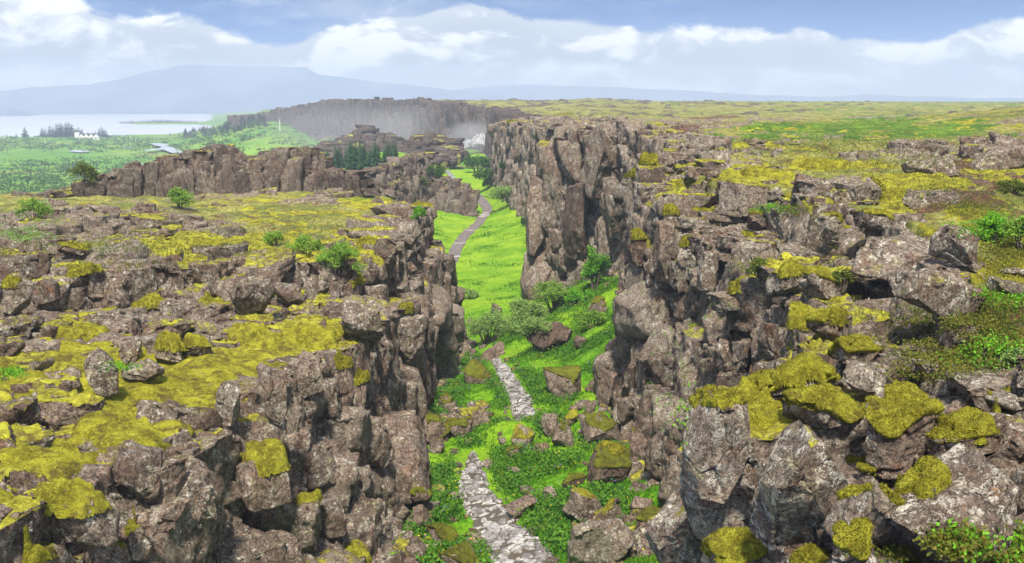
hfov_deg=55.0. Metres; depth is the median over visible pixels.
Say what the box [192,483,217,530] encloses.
boulder
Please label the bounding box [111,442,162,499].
boulder
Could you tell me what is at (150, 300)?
moss cushion
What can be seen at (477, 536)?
boulder
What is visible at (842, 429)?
boulder
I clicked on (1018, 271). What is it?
boulder
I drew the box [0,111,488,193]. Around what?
valley ground
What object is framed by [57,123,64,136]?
spruce tree
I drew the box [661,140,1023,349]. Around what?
moss carpet
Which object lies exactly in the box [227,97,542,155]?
wall
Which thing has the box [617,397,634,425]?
boulder
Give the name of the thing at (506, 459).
violet flowers
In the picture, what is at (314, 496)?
moss cushion
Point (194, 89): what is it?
mountain
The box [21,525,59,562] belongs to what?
moss cushion
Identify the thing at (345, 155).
spruce tree
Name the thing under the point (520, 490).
yellow flowers
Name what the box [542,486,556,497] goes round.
boulder
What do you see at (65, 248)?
boulder
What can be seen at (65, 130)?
spruce tree
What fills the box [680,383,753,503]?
boulder
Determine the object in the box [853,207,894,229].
boulder
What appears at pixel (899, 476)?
boulder
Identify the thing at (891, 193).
moss cushion
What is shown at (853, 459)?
moss cushion
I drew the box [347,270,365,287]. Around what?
moss cushion
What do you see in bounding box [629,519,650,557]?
boulder
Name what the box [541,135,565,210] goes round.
basalt column
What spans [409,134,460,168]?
moss
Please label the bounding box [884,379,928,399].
moss cushion
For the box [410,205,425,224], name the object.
shrub
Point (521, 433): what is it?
boulder
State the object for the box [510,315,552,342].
shrub
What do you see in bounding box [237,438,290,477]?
moss cushion
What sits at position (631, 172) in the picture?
moss cushion
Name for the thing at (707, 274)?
basalt column
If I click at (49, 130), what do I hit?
spruce tree
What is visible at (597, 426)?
boulder
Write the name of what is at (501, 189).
shrub
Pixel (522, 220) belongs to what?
shrub
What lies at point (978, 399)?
boulder
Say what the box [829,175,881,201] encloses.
boulder
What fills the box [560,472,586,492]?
boulder
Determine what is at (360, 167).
spruce tree
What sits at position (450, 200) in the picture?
rubble ridge
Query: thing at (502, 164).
shrub
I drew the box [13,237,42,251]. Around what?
boulder
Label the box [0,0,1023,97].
sky
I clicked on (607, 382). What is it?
basalt column
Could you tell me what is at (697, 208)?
moss cushion
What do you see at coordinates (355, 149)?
spruce tree
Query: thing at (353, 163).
spruce tree
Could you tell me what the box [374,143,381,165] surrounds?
spruce tree
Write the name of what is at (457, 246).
boardwalk path
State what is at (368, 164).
spruce tree
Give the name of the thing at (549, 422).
boulder
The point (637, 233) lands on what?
moss cushion
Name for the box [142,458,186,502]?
boulder
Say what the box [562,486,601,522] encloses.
boulder
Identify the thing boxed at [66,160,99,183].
shrub
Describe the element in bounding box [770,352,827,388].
moss cushion
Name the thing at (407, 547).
rubble
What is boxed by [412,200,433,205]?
moss cushion
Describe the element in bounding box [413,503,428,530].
boulder
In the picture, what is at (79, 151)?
river water
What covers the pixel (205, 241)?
moss cushion
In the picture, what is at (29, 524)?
boulder
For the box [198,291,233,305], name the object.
moss cushion
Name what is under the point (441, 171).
shrub
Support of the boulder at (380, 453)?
on the cliff terrain at (396, 392)
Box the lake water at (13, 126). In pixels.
[0,114,213,137]
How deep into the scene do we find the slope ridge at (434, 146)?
247.03 m
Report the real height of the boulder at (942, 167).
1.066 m
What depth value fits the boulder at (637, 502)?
31.69 m
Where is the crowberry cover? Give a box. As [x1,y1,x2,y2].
[722,196,1023,562]
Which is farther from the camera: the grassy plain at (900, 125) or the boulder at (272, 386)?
the grassy plain at (900, 125)
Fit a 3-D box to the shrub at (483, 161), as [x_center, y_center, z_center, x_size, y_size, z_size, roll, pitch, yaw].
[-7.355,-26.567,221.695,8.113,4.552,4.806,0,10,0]
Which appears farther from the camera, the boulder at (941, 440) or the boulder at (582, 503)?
the boulder at (582, 503)
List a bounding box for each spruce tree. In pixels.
[20,127,28,136]
[46,126,51,136]
[52,124,57,136]
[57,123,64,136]
[59,122,69,136]
[63,122,71,136]
[68,124,74,136]
[333,145,338,166]
[333,152,339,167]
[338,142,344,167]
[343,148,347,168]
[345,143,352,168]
[348,147,356,169]
[353,140,358,164]
[357,142,365,168]
[357,153,363,169]
[363,144,367,161]
[365,151,370,167]
[370,143,377,166]
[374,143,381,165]
[380,148,386,162]
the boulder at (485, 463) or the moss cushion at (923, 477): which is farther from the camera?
the boulder at (485, 463)
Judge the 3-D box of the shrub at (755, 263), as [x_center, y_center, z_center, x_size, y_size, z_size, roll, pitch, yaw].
[7.622,-0.403,30.626,0.808,0.763,0.685,0,10,0]
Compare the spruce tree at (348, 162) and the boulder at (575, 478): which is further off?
the spruce tree at (348, 162)
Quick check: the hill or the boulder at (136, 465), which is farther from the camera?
the hill
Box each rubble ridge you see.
[363,152,479,216]
[372,151,475,210]
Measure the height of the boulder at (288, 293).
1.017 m
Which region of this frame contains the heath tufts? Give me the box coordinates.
[0,124,1023,337]
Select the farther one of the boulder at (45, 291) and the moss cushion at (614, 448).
the moss cushion at (614, 448)
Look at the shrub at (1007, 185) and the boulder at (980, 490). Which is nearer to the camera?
the boulder at (980, 490)
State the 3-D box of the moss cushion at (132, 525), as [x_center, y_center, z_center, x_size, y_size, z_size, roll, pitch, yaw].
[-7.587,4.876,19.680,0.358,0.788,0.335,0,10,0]
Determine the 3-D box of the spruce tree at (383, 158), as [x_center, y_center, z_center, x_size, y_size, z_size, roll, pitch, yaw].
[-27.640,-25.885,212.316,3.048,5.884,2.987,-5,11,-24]
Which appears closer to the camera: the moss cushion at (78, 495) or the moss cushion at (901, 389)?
the moss cushion at (901, 389)
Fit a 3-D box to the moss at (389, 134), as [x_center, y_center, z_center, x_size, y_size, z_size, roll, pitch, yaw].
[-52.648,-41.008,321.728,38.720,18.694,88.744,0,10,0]
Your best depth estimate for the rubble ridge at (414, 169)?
162.13 m
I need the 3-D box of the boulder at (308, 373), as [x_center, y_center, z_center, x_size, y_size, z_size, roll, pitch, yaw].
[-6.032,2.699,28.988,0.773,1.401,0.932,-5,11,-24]
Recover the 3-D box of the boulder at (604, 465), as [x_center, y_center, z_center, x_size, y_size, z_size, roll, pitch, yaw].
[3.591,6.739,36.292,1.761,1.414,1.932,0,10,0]
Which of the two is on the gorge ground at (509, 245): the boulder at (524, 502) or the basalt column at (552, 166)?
the boulder at (524, 502)
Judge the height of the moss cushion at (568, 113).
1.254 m
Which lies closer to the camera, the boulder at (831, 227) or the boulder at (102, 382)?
the boulder at (102, 382)
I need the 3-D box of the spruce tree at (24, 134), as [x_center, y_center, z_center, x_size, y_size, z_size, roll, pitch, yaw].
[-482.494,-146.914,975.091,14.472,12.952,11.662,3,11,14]
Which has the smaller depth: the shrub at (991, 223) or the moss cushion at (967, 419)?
the moss cushion at (967, 419)
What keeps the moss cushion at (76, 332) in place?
on the cliff terrain at (396, 392)
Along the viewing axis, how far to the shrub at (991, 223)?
25.57 m
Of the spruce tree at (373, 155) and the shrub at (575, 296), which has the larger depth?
the spruce tree at (373, 155)
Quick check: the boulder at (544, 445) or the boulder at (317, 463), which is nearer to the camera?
the boulder at (317, 463)
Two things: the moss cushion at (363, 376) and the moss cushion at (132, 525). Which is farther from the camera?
the moss cushion at (363, 376)
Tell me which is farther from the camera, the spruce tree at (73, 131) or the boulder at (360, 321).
the spruce tree at (73, 131)
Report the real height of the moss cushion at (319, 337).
0.940 m
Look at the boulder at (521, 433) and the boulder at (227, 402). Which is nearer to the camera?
the boulder at (227, 402)
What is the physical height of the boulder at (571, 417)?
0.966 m
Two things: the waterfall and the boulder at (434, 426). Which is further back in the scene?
the waterfall
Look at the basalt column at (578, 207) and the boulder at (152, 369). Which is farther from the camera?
the basalt column at (578, 207)
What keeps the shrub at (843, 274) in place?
on the rift wall at (633, 361)
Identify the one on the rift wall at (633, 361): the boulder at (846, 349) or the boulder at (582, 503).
the boulder at (846, 349)
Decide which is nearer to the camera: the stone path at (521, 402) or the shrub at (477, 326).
the stone path at (521, 402)
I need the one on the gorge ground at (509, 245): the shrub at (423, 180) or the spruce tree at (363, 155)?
the spruce tree at (363, 155)
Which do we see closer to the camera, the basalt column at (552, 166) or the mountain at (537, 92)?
the basalt column at (552, 166)
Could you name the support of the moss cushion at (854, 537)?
on the rift wall at (633, 361)
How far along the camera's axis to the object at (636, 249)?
45.43 m
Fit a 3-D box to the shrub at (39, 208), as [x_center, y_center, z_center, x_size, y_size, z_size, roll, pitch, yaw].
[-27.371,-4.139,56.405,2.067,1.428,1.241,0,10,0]
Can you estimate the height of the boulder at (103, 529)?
0.950 m
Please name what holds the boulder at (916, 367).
on the rift wall at (633, 361)
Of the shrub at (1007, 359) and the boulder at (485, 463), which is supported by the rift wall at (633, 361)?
the shrub at (1007, 359)
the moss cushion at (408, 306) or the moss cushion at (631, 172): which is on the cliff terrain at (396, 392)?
the moss cushion at (408, 306)
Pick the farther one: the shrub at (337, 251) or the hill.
the hill
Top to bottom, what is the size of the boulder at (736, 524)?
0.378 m
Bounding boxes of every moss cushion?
[1,274,22,288]
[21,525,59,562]
[33,477,112,518]
[55,322,109,341]
[66,261,103,277]
[124,506,139,535]
[131,292,164,311]
[152,330,211,352]
[189,237,227,250]
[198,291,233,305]
[226,321,282,348]
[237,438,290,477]
[280,321,337,349]
[295,488,322,505]
[333,351,353,369]
[344,539,371,562]
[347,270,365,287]
[353,368,370,385]
[356,234,376,249]
[398,301,414,313]
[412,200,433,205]
[438,423,450,439]
[506,119,516,123]
[554,112,573,114]
[600,440,625,455]
[624,168,635,177]
[630,227,647,239]
[638,151,658,165]
[662,203,679,215]
[678,234,692,247]
[691,206,713,210]
[700,526,767,562]
[727,275,744,294]
[735,375,782,428]
[740,165,788,177]
[741,230,756,238]
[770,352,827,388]
[777,259,803,278]
[785,301,810,331]
[799,158,848,170]
[828,307,849,326]
[831,517,876,562]
[845,455,865,462]
[870,176,885,190]
[879,187,906,200]
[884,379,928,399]
[893,454,951,498]
[935,405,997,444]
[987,385,1012,413]
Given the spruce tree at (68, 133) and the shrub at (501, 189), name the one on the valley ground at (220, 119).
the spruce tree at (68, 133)
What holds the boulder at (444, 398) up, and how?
on the gorge ground at (509, 245)
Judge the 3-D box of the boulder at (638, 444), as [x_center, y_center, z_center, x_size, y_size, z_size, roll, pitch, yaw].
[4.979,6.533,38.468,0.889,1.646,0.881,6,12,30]
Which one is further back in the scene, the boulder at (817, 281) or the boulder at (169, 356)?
the boulder at (169, 356)
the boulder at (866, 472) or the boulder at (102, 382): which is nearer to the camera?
the boulder at (866, 472)
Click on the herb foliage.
(554, 522)
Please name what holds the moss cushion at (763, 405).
on the rift wall at (633, 361)
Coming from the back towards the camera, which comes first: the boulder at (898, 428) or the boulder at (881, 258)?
the boulder at (881, 258)
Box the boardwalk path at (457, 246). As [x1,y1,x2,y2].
[449,195,491,263]
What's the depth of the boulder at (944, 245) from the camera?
21.60 m
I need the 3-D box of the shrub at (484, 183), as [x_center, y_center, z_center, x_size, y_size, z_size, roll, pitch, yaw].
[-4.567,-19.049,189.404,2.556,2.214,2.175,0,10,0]
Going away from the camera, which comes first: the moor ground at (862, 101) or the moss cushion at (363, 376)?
the moss cushion at (363, 376)
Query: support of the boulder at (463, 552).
on the gorge ground at (509, 245)
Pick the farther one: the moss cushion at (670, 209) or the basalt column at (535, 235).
the basalt column at (535, 235)
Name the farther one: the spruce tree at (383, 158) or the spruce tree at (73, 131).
the spruce tree at (73, 131)
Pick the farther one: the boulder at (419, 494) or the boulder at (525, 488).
the boulder at (525, 488)
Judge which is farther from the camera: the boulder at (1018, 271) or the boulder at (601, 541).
the boulder at (601, 541)
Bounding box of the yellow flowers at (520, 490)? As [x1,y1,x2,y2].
[418,290,653,559]
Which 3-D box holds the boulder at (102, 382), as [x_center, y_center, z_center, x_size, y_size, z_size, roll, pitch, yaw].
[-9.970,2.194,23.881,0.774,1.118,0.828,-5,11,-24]
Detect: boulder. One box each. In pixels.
[0,279,34,314]
[9,511,32,535]
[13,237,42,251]
[31,278,61,306]
[54,492,128,547]
[57,240,91,255]
[84,348,118,396]
[94,541,131,562]
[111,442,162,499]
[118,339,142,364]
[121,358,164,380]
[128,526,156,561]
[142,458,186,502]
[150,495,189,533]
[154,348,182,363]
[181,334,213,355]
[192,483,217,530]
[214,380,240,426]
[228,277,275,315]
[235,460,291,511]
[256,362,288,425]
[274,281,301,304]
[288,442,336,489]
[294,349,323,398]
[318,269,331,291]
[319,495,346,538]
[340,298,383,340]
[366,415,394,468]
[376,238,396,269]
[397,314,426,362]
[399,221,420,249]
[410,486,431,501]
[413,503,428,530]
[423,412,445,442]
[426,523,457,542]
[436,540,479,562]
[438,393,452,406]
[445,416,472,437]
[464,359,490,384]
[466,534,483,543]
[480,459,492,467]
[481,341,503,362]
[490,303,501,313]
[505,445,522,456]
[506,495,535,520]
[507,466,518,472]
[511,422,534,446]
[520,484,533,494]
[530,321,572,353]
[533,443,548,453]
[541,413,557,437]
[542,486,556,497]
[543,365,581,400]
[552,421,573,446]
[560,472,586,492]
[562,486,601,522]
[564,409,577,425]
[567,518,633,562]
[573,335,587,349]
[578,412,620,443]
[587,441,631,485]
[589,295,607,312]
[592,497,624,520]
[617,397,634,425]
[629,427,647,458]
[629,496,652,509]
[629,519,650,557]
[636,505,660,527]
[644,493,702,562]
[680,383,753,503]
[682,490,716,507]
[718,179,770,217]
[727,520,747,527]
[746,361,840,399]
[747,209,766,230]
[749,420,849,553]
[782,383,863,428]
[789,542,828,562]
[798,264,842,298]
[804,306,852,339]
[816,211,850,244]
[823,479,905,549]
[827,334,883,364]
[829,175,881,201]
[834,362,889,397]
[838,424,848,439]
[849,234,934,280]
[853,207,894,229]
[856,462,876,484]
[861,395,945,479]
[883,442,1022,562]
[887,268,984,319]
[896,474,902,482]
[901,158,959,175]
[901,189,959,208]
[911,359,940,377]
[925,425,1002,457]
[928,224,979,272]
[959,335,977,342]
[966,389,986,409]
[969,145,1023,169]
[987,276,1023,294]
[999,266,1023,276]
[1009,470,1023,510]
[1010,355,1023,388]
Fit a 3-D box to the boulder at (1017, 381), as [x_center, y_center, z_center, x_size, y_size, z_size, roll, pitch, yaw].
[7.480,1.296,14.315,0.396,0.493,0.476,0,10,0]
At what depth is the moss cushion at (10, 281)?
30.14 m
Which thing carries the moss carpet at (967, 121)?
on the grassy plain at (900, 125)
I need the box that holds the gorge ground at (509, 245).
[391,169,662,562]
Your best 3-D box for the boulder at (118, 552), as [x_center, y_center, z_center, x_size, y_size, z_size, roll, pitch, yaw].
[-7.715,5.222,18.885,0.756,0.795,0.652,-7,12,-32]
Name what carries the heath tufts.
on the cliff terrain at (396, 392)
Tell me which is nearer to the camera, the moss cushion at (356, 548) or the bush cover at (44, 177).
the moss cushion at (356, 548)
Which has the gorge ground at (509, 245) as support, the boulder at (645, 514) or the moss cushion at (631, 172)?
the boulder at (645, 514)
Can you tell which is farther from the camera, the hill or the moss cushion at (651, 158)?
the hill
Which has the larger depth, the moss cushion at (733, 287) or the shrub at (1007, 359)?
the moss cushion at (733, 287)
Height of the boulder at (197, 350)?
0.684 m
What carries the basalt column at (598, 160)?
attached to the buttress wall at (628, 141)
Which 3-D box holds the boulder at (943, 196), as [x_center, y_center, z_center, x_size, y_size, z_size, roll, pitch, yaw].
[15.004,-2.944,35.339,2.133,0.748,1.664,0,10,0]
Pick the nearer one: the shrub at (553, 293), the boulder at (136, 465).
the boulder at (136, 465)
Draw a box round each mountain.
[0,65,521,114]
[458,85,1023,101]
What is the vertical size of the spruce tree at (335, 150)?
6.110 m
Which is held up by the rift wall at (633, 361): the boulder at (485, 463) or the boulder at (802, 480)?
the boulder at (802, 480)
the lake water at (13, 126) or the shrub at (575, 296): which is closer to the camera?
the shrub at (575, 296)
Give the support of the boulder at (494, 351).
on the gorge ground at (509, 245)
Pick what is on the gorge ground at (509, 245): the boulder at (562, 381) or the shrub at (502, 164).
the boulder at (562, 381)
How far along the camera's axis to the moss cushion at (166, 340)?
28.25 m
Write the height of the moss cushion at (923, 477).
0.535 m
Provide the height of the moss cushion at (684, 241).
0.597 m
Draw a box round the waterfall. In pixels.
[463,133,484,147]
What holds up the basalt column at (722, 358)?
on the rift wall at (633, 361)
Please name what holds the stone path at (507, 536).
on the gorge ground at (509, 245)
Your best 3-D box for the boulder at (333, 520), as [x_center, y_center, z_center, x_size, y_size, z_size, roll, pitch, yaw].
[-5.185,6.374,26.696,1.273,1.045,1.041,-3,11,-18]
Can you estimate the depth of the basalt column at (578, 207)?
86.68 m
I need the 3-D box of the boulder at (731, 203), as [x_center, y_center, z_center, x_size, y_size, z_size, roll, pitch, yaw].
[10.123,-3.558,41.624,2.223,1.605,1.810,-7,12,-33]
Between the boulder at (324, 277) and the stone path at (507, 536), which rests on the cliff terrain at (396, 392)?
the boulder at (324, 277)
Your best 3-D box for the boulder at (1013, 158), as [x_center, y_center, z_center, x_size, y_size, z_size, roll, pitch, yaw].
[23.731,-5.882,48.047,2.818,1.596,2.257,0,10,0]
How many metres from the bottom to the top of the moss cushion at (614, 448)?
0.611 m
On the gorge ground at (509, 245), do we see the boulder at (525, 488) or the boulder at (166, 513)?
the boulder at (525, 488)
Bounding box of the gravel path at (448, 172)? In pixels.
[445,170,480,195]
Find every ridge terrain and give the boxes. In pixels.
[11,143,397,199]
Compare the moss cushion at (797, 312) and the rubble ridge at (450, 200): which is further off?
the rubble ridge at (450, 200)
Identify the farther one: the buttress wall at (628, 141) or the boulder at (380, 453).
the buttress wall at (628, 141)
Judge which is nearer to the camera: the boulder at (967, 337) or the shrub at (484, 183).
the boulder at (967, 337)
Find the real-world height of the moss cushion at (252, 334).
0.852 m
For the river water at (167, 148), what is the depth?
665.05 m
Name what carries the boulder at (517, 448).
on the gorge ground at (509, 245)
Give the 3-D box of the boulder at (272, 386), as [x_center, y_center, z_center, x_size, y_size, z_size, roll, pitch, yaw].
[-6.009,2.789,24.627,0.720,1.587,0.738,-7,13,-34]
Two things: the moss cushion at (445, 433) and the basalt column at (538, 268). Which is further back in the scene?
the basalt column at (538, 268)
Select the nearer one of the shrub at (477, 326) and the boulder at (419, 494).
the boulder at (419, 494)
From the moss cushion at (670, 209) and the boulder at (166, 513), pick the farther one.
the moss cushion at (670, 209)
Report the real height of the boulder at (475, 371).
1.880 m
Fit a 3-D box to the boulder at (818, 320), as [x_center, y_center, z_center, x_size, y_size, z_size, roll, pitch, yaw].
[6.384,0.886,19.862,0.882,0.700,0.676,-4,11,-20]
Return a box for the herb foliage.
[392,276,637,562]
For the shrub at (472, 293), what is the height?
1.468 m
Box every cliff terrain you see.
[0,187,471,562]
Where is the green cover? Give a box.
[0,193,1023,562]
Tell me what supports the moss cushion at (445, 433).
on the gorge ground at (509, 245)
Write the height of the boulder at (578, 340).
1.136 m
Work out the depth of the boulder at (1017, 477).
10.67 m
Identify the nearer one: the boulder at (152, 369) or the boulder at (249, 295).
the boulder at (152, 369)
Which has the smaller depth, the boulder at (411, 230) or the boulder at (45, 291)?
the boulder at (45, 291)
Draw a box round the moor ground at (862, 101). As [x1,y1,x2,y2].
[258,101,1023,113]
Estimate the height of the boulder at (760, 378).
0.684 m
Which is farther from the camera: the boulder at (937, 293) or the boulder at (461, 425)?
the boulder at (461, 425)
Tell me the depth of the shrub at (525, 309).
72.06 m
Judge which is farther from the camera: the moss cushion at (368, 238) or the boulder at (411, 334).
the moss cushion at (368, 238)
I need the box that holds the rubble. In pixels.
[384,268,660,562]
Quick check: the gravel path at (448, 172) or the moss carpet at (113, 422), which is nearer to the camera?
the moss carpet at (113, 422)
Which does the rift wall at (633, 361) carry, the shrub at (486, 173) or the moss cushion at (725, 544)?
the moss cushion at (725, 544)
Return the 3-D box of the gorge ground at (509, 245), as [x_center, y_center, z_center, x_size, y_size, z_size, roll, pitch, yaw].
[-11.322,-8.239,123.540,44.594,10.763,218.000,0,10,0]
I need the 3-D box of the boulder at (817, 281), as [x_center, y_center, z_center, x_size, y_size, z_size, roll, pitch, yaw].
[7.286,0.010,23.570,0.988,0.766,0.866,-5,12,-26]
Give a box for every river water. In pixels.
[71,150,88,151]
[144,143,181,152]
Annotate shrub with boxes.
[13,198,53,220]
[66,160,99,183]
[167,186,194,209]
[263,230,283,245]
[284,234,324,254]
[315,238,366,276]
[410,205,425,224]
[418,175,427,187]
[426,164,446,179]
[461,154,490,172]
[464,287,479,298]
[465,307,512,344]
[472,167,493,184]
[482,179,490,187]
[485,185,511,200]
[499,160,505,171]
[502,296,550,327]
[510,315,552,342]
[520,217,524,225]
[531,279,571,312]
[564,287,593,304]
[575,306,607,328]
[580,245,611,289]
[743,256,768,280]
[830,267,854,289]
[977,209,1021,242]
[995,177,1023,194]
[999,215,1023,249]
[1001,347,1023,368]
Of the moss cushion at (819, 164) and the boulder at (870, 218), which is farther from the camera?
the moss cushion at (819, 164)
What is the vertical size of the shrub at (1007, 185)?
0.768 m
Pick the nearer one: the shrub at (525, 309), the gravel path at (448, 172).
the shrub at (525, 309)
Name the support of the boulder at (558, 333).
on the gorge ground at (509, 245)
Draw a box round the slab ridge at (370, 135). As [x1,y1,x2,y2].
[313,124,404,163]
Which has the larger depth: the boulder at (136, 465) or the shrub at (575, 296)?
the shrub at (575, 296)
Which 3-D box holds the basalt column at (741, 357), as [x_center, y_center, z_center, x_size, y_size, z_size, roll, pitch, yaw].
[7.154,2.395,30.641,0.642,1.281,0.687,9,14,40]
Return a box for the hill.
[0,108,37,115]
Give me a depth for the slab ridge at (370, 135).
322.28 m
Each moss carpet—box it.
[0,193,381,502]
[614,112,1023,142]
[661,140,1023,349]
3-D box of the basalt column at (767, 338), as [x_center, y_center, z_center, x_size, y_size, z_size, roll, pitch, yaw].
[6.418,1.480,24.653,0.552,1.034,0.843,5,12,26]
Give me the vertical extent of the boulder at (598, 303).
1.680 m
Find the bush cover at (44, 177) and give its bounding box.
[0,120,336,193]
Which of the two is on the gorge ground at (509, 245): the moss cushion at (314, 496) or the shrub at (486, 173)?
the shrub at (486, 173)
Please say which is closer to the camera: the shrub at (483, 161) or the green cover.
the green cover
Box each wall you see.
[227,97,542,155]
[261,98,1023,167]
[487,115,713,299]
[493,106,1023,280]
[592,131,1023,562]
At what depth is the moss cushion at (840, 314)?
19.54 m
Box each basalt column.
[520,249,551,300]
[525,176,545,255]
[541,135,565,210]
[563,181,591,265]
[584,126,612,198]
[597,368,617,405]
[603,176,626,233]
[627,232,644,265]
[653,219,675,282]
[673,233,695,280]
[696,250,720,291]
[706,291,740,312]
[712,336,731,370]
[731,338,750,375]
[756,321,778,359]
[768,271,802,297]
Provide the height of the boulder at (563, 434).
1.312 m
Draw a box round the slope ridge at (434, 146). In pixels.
[382,131,468,166]
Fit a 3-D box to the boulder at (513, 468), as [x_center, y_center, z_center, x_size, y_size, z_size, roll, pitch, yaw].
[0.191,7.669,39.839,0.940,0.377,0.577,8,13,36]
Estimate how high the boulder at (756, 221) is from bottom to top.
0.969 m
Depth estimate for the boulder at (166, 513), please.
19.88 m
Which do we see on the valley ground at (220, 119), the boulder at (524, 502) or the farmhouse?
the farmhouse
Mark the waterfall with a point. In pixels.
(477, 139)
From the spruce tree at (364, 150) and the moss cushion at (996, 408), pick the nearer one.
the moss cushion at (996, 408)
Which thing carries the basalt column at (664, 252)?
on the rift wall at (633, 361)
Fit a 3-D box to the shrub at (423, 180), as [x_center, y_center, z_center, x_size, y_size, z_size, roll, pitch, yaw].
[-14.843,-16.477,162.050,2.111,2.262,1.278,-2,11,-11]
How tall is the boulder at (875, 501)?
0.867 m
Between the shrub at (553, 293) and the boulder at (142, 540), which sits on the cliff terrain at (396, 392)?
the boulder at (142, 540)
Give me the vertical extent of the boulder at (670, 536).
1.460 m
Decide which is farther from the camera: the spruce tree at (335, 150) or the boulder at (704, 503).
the spruce tree at (335, 150)
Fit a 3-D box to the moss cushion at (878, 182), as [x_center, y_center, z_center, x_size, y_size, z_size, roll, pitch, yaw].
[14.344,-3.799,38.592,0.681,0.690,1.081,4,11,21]
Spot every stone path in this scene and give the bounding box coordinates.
[458,451,553,562]
[491,357,536,422]
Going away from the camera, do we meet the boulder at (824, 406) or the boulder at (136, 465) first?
the boulder at (824, 406)
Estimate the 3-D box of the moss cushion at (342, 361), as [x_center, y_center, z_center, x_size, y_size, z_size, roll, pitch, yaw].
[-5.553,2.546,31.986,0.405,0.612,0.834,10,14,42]
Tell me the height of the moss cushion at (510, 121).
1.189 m
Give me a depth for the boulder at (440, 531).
29.73 m
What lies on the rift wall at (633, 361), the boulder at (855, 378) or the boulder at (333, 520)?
the boulder at (855, 378)
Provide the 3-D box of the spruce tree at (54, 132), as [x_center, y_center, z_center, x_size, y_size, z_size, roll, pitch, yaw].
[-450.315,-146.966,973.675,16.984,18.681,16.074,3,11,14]
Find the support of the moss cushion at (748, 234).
on the rift wall at (633, 361)
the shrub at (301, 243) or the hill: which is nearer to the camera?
the shrub at (301, 243)
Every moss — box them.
[319,126,393,152]
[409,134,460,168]
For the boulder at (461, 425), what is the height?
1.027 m
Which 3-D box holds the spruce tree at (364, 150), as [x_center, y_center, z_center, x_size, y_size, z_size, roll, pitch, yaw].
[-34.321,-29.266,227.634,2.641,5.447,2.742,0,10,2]
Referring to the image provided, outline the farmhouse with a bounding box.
[74,130,101,139]
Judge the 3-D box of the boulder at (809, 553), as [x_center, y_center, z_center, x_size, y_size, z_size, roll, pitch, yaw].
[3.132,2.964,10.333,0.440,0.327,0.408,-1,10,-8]
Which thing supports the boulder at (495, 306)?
on the gorge ground at (509, 245)
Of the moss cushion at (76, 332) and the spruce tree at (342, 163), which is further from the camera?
the spruce tree at (342, 163)
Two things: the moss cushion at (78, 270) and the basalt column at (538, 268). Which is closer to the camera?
the moss cushion at (78, 270)
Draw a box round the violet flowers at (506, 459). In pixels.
[395,297,649,555]
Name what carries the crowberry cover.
on the rift wall at (633, 361)
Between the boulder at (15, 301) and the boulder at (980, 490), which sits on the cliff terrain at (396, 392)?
the boulder at (15, 301)

